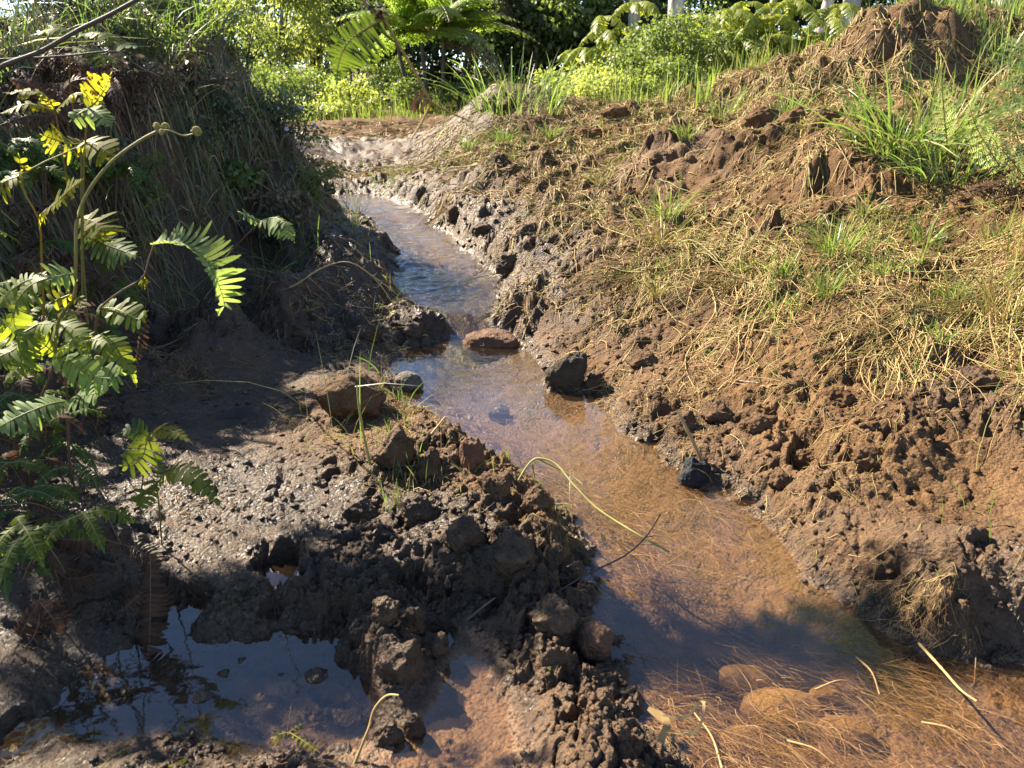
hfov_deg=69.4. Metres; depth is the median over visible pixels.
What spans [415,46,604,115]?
long grass clump
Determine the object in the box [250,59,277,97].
flowering shrub
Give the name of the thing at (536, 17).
forest shrub
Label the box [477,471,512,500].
soil clod
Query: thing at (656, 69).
slope shrub
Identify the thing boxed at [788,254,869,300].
grass tuft
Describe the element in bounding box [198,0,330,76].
forest tree
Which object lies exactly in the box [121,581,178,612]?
dead fern
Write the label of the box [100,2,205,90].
bank weed
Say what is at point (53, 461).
undergrowth fern
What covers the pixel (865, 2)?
forest shrub
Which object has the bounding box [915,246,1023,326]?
grass tuft
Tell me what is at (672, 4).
white tree
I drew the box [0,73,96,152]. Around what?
dead fern
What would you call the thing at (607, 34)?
fern thicket
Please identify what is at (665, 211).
grass tuft
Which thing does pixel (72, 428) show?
undergrowth fern
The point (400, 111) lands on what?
meadow grass
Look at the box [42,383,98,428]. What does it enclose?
undergrowth fern
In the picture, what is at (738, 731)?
sunken stone
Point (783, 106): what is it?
grass tuft
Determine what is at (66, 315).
undergrowth fern
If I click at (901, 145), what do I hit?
grass clump
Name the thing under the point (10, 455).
undergrowth fern
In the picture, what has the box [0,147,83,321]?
leaning fern
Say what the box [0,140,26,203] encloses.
undergrowth fern
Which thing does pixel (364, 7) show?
forest tree
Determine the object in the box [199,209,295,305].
arched fern
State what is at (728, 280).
straw mat
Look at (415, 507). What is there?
soil clod
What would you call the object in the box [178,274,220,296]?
bank tuft
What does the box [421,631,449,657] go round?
soil clod
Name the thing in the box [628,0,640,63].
white tree
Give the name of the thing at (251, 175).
bank weed
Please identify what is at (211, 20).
forest shrub
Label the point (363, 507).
soil clod
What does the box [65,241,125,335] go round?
undergrowth fern
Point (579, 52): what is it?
fern thicket
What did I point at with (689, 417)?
soil clod
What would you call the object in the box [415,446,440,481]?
soil clod
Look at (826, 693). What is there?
sunken stone
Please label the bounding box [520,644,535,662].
soil clod
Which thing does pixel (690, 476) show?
dark stone
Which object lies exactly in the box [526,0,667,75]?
forest shrub
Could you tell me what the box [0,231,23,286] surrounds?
undergrowth fern
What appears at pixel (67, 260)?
fern tangle
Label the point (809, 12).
fern thicket
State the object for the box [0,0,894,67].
sky
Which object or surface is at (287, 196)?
bank weed
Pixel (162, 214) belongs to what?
bank tuft
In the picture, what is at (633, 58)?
slope shrub
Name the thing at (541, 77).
slope shrub
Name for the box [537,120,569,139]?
grass tuft
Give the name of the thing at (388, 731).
soil clod
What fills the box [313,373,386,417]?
mud boulder
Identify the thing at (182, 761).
golden leaf
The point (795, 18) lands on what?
forest shrub
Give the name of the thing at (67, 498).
undergrowth fern
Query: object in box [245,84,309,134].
bank weed
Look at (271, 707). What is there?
mud bump
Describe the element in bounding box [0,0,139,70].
bare twig
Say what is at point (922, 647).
stem
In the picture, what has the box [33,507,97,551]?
undergrowth fern
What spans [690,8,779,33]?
fern thicket
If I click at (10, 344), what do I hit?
undergrowth fern
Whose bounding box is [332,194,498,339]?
stream water
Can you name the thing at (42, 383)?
undergrowth fern
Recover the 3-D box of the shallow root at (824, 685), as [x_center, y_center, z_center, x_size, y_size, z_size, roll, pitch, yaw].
[0.746,0.699,1.726,0.093,0.016,0.007,-7,23,-16]
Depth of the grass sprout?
7.75 m
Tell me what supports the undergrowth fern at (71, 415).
on the ground at (52, 700)
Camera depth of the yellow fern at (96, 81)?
1.50 m
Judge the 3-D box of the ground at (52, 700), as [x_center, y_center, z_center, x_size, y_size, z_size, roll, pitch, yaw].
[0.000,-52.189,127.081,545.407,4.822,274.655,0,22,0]
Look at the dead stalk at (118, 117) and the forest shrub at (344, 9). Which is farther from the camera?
the forest shrub at (344, 9)
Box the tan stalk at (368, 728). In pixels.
[354,693,399,763]
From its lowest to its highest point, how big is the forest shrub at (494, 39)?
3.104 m
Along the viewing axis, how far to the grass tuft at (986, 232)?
3.27 m
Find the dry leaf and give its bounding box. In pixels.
[663,700,704,734]
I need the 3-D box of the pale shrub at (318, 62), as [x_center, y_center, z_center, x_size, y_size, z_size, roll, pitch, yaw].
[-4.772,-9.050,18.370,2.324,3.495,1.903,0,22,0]
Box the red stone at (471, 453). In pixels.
[459,436,484,470]
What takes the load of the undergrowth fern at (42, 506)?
on the ground at (52, 700)
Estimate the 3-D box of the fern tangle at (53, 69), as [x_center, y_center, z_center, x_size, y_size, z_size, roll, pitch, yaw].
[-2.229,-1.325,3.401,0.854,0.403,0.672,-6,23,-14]
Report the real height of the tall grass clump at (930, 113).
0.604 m
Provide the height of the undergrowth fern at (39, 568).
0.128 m
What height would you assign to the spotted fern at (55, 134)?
0.444 m
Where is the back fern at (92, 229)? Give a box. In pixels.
[78,209,139,324]
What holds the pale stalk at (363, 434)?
on the ground at (52, 700)
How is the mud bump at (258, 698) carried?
on the ground at (52, 700)
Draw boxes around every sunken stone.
[719,664,769,694]
[720,724,774,759]
[740,687,824,731]
[809,684,842,705]
[818,715,873,745]
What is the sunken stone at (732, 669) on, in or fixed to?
on the ground at (52, 700)
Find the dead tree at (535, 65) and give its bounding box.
[532,10,540,84]
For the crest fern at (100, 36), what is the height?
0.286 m
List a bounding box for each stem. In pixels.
[646,546,698,578]
[917,642,977,701]
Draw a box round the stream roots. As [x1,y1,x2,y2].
[402,359,1023,767]
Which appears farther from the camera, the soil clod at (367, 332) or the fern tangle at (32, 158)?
the soil clod at (367, 332)
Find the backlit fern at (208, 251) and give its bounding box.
[75,220,245,393]
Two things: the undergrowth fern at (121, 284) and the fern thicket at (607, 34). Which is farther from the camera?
the fern thicket at (607, 34)
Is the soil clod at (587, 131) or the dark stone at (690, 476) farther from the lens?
the soil clod at (587, 131)
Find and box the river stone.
[462,328,520,359]
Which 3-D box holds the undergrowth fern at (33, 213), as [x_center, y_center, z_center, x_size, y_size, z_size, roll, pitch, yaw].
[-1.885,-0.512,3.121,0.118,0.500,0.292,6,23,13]
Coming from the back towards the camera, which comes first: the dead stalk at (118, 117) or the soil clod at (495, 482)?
the dead stalk at (118, 117)
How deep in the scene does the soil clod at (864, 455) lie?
2.30 m
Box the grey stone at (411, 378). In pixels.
[394,371,423,392]
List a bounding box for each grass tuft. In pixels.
[452,134,483,150]
[478,122,519,142]
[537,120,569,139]
[545,193,745,287]
[577,163,620,184]
[613,174,710,220]
[635,275,674,299]
[659,115,706,140]
[683,88,753,121]
[725,252,759,272]
[745,85,823,114]
[755,238,834,279]
[782,201,926,258]
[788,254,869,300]
[829,97,972,154]
[837,89,893,119]
[840,250,924,277]
[846,190,894,217]
[889,203,973,248]
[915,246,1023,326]
[916,318,971,344]
[925,261,984,301]
[966,205,1022,240]
[974,204,1023,262]
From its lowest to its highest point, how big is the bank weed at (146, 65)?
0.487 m
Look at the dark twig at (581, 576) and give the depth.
1.96 m
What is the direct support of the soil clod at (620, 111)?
on the ground at (52, 700)
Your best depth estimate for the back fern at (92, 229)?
1.85 m
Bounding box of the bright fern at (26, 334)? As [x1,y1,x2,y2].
[0,260,91,445]
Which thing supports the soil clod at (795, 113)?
on the ground at (52, 700)
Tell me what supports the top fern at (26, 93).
on the ground at (52, 700)
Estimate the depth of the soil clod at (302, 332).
3.87 m
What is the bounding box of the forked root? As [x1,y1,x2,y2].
[956,657,982,704]
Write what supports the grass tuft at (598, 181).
on the ground at (52, 700)
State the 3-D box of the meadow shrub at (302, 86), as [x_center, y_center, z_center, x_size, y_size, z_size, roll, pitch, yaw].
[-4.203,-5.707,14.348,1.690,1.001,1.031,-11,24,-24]
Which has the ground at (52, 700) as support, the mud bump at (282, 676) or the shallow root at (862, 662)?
the mud bump at (282, 676)
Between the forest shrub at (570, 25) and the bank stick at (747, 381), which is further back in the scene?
the forest shrub at (570, 25)
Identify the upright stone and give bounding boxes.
[544,351,587,391]
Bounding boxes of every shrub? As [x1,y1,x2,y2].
[2,0,84,15]
[46,0,141,25]
[93,0,240,25]
[96,0,236,31]
[195,3,237,35]
[198,0,264,74]
[202,0,351,92]
[226,1,310,71]
[250,51,351,104]
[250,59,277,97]
[251,72,342,173]
[257,3,358,82]
[259,63,340,112]
[265,96,317,120]
[275,0,365,85]
[286,96,356,120]
[309,72,393,115]
[312,0,406,87]
[317,42,420,100]
[321,0,431,92]
[352,45,436,106]
[379,3,483,95]
[381,76,433,113]
[418,0,506,94]
[432,76,489,109]
[438,0,560,82]
[454,0,604,85]
[461,80,516,95]
[502,0,622,79]
[516,64,564,88]
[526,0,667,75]
[536,58,619,100]
[557,64,656,99]
[591,0,694,36]
[592,11,706,95]
[615,13,712,82]
[622,47,713,97]
[632,0,749,82]
[642,0,740,30]
[652,27,766,82]
[689,0,808,27]
[718,0,819,30]
[798,0,873,30]
[860,0,888,8]
[874,0,942,8]
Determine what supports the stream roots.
on the stream water
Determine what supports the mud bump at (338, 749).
on the ground at (52, 700)
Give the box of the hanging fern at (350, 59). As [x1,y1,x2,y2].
[324,0,472,140]
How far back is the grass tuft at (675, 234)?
4.20 m
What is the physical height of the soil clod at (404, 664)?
0.139 m
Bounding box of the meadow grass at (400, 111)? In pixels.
[2,0,1023,131]
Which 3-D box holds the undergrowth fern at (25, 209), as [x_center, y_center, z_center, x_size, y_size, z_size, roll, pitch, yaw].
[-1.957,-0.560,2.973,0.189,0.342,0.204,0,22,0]
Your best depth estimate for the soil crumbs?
2.18 m
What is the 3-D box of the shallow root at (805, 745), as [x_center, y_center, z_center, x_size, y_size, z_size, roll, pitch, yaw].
[0.627,0.769,1.555,0.096,0.014,0.009,16,27,34]
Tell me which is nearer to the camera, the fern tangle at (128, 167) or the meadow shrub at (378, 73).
the fern tangle at (128, 167)
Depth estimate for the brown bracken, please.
3.41 m
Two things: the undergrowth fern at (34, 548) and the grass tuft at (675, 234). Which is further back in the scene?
the grass tuft at (675, 234)
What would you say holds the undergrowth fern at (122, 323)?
on the ground at (52, 700)
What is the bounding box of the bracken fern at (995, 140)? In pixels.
[929,37,1023,189]
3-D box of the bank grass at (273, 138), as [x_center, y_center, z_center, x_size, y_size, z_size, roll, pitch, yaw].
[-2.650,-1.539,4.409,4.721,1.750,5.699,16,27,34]
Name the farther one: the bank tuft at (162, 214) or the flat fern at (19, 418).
the bank tuft at (162, 214)
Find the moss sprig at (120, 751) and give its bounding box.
[101,746,131,766]
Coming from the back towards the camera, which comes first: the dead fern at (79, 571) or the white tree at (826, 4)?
the white tree at (826, 4)
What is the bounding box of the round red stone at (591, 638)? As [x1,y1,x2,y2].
[574,621,613,661]
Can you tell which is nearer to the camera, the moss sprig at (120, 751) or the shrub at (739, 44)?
the moss sprig at (120, 751)
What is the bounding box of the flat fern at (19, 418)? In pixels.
[0,382,111,495]
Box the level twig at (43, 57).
[0,51,159,76]
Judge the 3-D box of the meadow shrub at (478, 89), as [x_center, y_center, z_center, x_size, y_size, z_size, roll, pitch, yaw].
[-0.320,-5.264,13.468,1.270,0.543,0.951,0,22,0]
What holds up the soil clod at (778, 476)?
on the ground at (52, 700)
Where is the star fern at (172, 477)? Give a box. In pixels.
[125,442,222,545]
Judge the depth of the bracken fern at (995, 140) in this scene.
3.33 m
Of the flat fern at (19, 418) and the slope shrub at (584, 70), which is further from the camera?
the slope shrub at (584, 70)
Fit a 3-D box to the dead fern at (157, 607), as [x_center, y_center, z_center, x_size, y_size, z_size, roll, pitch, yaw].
[-0.992,0.500,1.863,0.315,0.447,0.156,10,24,24]
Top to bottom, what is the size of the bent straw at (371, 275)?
0.242 m
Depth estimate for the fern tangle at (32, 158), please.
3.13 m
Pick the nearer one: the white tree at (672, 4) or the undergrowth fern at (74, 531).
the undergrowth fern at (74, 531)
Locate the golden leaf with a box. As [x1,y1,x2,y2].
[167,759,187,767]
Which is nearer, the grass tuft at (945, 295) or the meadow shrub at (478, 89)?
the grass tuft at (945, 295)
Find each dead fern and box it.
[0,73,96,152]
[9,249,88,291]
[14,593,72,645]
[29,508,97,593]
[38,481,169,671]
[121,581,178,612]
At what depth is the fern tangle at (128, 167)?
3.71 m
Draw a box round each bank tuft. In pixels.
[26,0,199,42]
[55,0,279,66]
[67,0,309,42]
[124,188,179,234]
[154,0,199,10]
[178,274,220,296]
[246,260,299,280]
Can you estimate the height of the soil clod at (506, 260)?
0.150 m
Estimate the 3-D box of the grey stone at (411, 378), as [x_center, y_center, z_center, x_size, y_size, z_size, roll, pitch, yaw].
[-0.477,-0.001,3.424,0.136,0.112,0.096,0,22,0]
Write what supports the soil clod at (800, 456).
on the ground at (52, 700)
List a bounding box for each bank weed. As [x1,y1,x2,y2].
[79,50,186,133]
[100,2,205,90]
[107,145,186,212]
[160,69,240,160]
[167,25,251,115]
[190,69,259,146]
[201,5,286,78]
[212,154,272,199]
[241,209,281,248]
[243,181,336,228]
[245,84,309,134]
[298,160,362,212]
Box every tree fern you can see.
[324,0,544,108]
[452,0,562,83]
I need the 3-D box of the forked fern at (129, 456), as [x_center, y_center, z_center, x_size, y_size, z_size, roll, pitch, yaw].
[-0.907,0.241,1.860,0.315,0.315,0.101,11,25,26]
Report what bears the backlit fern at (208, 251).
on the ground at (52, 700)
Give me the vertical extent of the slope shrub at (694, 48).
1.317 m
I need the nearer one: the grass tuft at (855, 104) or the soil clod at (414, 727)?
the soil clod at (414, 727)
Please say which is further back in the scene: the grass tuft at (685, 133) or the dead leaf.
the grass tuft at (685, 133)
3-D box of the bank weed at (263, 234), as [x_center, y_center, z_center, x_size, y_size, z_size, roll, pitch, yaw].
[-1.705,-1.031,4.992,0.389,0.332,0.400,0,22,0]
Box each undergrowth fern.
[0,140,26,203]
[0,170,32,245]
[0,201,54,246]
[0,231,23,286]
[0,256,39,281]
[0,278,49,361]
[0,337,40,410]
[0,366,77,434]
[0,390,51,466]
[0,435,22,475]
[0,450,28,485]
[0,455,67,485]
[0,457,59,499]
[0,484,68,518]
[0,498,60,531]
[0,511,19,541]
[0,515,50,608]
[0,521,89,600]
[0,544,60,600]
[1,137,60,235]
[1,359,93,389]
[3,295,56,320]
[8,429,65,456]
[9,225,39,246]
[14,390,71,440]
[15,412,65,475]
[16,414,86,461]
[17,482,79,522]
[18,201,91,303]
[20,544,71,581]
[23,165,84,294]
[26,303,77,372]
[27,287,69,310]
[28,238,87,294]
[29,309,112,360]
[33,503,140,585]
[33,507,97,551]
[36,464,104,507]
[39,436,97,471]
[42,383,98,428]
[52,408,105,451]
[60,338,101,369]
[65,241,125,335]
[67,364,148,393]
[70,281,131,335]
[82,279,140,306]
[84,405,127,431]
[90,315,125,375]
[93,250,122,279]
[97,316,146,338]
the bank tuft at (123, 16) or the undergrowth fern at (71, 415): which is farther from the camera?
the bank tuft at (123, 16)
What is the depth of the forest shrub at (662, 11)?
16.81 m
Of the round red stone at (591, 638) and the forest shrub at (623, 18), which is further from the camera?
the forest shrub at (623, 18)
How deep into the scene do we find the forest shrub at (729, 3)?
17.02 m
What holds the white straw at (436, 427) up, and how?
on the ground at (52, 700)
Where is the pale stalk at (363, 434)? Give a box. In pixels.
[356,385,370,465]
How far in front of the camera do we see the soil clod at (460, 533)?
2.03 m
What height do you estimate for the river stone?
0.176 m
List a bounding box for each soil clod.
[288,319,311,342]
[341,496,380,523]
[351,323,382,342]
[371,423,416,470]
[371,596,400,628]
[372,717,405,747]
[377,638,426,686]
[389,318,424,338]
[400,491,435,527]
[401,606,425,634]
[403,713,425,740]
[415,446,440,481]
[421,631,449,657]
[443,515,484,555]
[445,206,457,221]
[471,222,492,236]
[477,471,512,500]
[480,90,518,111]
[493,532,537,579]
[495,252,517,274]
[520,484,554,514]
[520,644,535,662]
[527,593,578,638]
[558,560,584,587]
[574,126,601,138]
[583,372,602,390]
[598,106,628,120]
[625,349,656,368]
[670,410,696,433]
[700,399,734,422]
[737,413,777,432]
[739,106,781,129]
[767,467,788,489]
[775,106,806,123]
[789,448,816,466]
[812,107,840,121]
[821,386,854,407]
[852,442,882,472]
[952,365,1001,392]
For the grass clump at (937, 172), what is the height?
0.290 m
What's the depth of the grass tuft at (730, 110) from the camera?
6.41 m
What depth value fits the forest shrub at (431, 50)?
18.11 m
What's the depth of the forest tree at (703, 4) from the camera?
23.23 m
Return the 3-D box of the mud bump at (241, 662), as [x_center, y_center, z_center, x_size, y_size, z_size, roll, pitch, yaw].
[-0.659,0.681,1.808,0.034,0.023,0.031,17,27,35]
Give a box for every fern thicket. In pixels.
[543,47,628,95]
[565,1,663,83]
[677,1,816,72]
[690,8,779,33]
[728,0,860,58]
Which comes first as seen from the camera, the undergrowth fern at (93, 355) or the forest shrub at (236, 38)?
the undergrowth fern at (93, 355)
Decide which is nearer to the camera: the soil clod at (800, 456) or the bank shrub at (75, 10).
the soil clod at (800, 456)
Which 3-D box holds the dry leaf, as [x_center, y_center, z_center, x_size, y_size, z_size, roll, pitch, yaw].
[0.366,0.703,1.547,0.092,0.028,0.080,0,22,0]
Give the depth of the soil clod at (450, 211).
5.80 m
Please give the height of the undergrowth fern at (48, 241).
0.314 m
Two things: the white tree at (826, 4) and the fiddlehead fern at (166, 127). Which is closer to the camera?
the fiddlehead fern at (166, 127)
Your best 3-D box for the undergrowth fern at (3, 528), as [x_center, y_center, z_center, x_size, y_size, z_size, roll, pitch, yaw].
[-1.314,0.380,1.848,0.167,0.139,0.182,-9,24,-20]
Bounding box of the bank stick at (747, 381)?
[737,380,757,383]
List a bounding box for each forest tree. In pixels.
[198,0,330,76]
[267,0,382,77]
[298,0,481,80]
[451,0,495,78]
[480,0,624,78]
[612,0,700,18]
[685,0,720,13]
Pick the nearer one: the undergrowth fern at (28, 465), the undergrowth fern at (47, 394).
the undergrowth fern at (28, 465)
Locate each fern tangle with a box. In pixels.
[0,50,125,139]
[0,124,92,234]
[0,236,119,312]
[58,44,177,117]
[63,140,153,214]
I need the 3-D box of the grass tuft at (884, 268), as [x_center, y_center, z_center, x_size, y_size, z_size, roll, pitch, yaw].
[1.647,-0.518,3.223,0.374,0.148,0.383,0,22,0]
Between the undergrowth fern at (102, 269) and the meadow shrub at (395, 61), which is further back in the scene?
the meadow shrub at (395, 61)
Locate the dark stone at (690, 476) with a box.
[677,457,711,488]
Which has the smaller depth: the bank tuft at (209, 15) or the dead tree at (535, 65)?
the bank tuft at (209, 15)
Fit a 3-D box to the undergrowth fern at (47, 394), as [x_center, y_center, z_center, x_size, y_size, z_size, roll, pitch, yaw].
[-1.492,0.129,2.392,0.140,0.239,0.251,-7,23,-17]
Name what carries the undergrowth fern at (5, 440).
on the ground at (52, 700)
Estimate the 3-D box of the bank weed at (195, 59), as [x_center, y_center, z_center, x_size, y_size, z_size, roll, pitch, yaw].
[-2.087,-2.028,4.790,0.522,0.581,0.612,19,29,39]
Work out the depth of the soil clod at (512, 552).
1.95 m
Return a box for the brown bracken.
[948,180,1023,204]
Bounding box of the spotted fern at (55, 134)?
[40,122,118,295]
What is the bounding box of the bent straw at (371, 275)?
[289,261,396,305]
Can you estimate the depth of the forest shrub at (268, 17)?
24.25 m
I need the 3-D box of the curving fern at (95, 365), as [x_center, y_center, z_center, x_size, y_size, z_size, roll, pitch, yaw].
[-1.019,0.082,1.721,0.483,0.459,0.129,14,26,31]
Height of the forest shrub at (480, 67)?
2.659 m
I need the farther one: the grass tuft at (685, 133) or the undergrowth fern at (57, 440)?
the grass tuft at (685, 133)
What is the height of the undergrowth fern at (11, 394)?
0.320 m
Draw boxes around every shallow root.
[694,712,722,767]
[787,739,833,763]
[814,680,847,690]
[855,656,879,694]
[921,721,967,740]
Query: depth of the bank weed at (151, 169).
4.08 m
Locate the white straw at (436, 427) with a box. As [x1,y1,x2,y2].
[431,416,445,433]
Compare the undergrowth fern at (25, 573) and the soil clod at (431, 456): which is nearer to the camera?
the undergrowth fern at (25, 573)
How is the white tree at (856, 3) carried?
on the ground at (52, 700)
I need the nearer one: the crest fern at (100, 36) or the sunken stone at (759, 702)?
the sunken stone at (759, 702)
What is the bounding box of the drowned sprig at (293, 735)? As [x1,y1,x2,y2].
[269,703,319,752]
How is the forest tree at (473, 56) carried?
on the ground at (52, 700)
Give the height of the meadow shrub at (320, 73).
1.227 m
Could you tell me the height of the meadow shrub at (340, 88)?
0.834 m
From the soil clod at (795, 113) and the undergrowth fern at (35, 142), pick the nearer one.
the undergrowth fern at (35, 142)
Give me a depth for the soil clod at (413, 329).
3.99 m
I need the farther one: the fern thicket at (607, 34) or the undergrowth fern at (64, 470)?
the fern thicket at (607, 34)
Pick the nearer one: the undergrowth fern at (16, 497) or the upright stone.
the undergrowth fern at (16, 497)
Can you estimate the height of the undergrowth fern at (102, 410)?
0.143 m
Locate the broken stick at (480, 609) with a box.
[466,597,495,620]
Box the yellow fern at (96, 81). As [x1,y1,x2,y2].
[68,71,114,259]
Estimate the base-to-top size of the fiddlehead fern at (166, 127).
0.472 m
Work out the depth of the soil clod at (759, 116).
5.57 m
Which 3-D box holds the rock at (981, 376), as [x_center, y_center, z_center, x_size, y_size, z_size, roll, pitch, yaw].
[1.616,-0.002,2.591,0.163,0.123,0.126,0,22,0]
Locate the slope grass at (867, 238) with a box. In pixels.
[351,0,1023,545]
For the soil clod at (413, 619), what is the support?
on the ground at (52, 700)
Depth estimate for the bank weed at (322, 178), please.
5.30 m
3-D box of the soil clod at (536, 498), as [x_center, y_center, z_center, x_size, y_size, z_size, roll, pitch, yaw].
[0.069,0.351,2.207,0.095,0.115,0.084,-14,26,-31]
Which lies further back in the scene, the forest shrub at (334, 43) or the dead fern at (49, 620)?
the forest shrub at (334, 43)
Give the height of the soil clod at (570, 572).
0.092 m
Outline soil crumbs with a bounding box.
[2,1,1023,767]
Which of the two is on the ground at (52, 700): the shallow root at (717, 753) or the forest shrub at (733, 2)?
the forest shrub at (733, 2)
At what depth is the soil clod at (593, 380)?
3.38 m
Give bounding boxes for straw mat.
[294,0,1023,468]
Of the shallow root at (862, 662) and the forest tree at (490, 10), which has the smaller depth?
the shallow root at (862, 662)
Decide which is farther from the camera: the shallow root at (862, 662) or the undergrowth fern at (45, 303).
the undergrowth fern at (45, 303)
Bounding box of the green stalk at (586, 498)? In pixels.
[517,457,668,552]
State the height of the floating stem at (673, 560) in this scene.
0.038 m
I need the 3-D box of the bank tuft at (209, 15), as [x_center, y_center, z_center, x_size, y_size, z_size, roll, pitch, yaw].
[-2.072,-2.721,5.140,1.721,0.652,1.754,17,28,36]
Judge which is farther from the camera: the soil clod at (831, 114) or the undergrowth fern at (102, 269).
the soil clod at (831, 114)
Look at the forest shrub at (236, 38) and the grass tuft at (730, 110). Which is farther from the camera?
the forest shrub at (236, 38)
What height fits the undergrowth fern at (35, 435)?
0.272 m
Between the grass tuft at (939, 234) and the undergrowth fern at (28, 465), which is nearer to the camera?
the undergrowth fern at (28, 465)
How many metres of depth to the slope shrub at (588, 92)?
9.57 m
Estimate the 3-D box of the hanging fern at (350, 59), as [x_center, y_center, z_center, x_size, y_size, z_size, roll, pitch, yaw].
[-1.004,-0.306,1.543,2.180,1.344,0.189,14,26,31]
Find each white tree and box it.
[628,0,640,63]
[667,0,684,34]
[815,0,834,33]
[841,0,861,26]
[997,0,1014,9]
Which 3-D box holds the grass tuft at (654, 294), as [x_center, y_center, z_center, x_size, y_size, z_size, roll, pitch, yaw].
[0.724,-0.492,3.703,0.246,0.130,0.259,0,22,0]
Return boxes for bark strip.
[215,408,256,419]
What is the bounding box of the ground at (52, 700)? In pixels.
[0,0,1023,767]
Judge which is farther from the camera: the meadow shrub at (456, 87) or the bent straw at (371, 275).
the meadow shrub at (456, 87)
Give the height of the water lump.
0.093 m
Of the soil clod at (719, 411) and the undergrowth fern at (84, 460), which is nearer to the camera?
the undergrowth fern at (84, 460)
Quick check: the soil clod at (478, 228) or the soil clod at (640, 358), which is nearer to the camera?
the soil clod at (640, 358)
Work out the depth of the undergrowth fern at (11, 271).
2.87 m
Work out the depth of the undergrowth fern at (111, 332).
2.75 m
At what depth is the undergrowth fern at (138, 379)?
2.81 m
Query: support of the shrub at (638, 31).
on the ground at (52, 700)
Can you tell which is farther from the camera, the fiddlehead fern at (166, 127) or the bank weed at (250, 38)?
the bank weed at (250, 38)
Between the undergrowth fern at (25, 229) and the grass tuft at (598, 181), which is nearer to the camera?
the undergrowth fern at (25, 229)
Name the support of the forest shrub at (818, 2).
on the ground at (52, 700)
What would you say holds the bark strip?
on the ground at (52, 700)
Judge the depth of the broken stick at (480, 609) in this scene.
1.90 m
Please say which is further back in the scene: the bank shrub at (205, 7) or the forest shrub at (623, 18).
the forest shrub at (623, 18)
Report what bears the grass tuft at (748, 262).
on the ground at (52, 700)
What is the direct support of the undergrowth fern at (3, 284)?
on the ground at (52, 700)
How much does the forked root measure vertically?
0.056 m
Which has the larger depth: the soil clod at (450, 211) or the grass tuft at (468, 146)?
the grass tuft at (468, 146)
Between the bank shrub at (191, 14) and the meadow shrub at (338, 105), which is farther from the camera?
the meadow shrub at (338, 105)
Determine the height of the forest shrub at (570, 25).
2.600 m
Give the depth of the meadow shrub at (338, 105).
13.19 m
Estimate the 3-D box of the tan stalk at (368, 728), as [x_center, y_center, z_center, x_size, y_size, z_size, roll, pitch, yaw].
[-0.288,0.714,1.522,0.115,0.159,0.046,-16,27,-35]
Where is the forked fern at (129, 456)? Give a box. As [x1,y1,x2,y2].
[119,418,192,509]
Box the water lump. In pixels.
[489,404,509,422]
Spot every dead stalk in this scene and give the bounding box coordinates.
[107,64,137,151]
[185,185,203,259]
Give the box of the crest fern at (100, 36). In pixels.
[32,22,150,120]
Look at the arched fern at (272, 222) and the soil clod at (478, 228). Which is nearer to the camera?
the arched fern at (272, 222)
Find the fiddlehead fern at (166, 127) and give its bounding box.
[46,122,201,352]
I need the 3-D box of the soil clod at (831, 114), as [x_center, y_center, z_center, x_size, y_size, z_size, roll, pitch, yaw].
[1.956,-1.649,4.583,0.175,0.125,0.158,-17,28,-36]
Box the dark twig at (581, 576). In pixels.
[555,514,660,593]
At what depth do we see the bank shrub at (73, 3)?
5.07 m
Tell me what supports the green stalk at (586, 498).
on the ground at (52, 700)
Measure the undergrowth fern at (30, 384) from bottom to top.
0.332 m
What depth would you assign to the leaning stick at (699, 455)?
2.66 m
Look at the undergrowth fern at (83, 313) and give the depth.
2.65 m
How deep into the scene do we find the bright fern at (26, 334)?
1.54 m
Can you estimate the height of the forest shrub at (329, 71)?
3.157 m
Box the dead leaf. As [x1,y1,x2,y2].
[647,707,670,744]
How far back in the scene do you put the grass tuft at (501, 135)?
8.09 m
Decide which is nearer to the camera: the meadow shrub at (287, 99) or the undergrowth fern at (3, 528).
the undergrowth fern at (3, 528)
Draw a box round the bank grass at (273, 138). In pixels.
[0,0,344,387]
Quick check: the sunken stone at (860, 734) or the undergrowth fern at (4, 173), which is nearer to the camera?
the sunken stone at (860, 734)
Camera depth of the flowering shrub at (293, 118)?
5.32 m
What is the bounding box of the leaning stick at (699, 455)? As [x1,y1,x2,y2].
[676,409,702,461]
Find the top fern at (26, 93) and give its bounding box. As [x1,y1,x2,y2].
[2,88,109,192]
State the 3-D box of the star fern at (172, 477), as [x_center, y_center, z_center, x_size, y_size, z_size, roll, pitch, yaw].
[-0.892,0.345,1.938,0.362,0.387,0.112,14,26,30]
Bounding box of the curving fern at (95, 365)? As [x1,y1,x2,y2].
[22,329,137,467]
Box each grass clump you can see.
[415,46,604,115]
[760,44,1023,165]
[796,93,1023,157]
[834,128,1023,186]
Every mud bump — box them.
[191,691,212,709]
[199,712,211,724]
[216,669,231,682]
[234,657,248,667]
[252,693,265,703]
[266,703,277,712]
[276,672,289,681]
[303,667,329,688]
[327,742,350,756]
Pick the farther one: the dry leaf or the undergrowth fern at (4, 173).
the undergrowth fern at (4, 173)

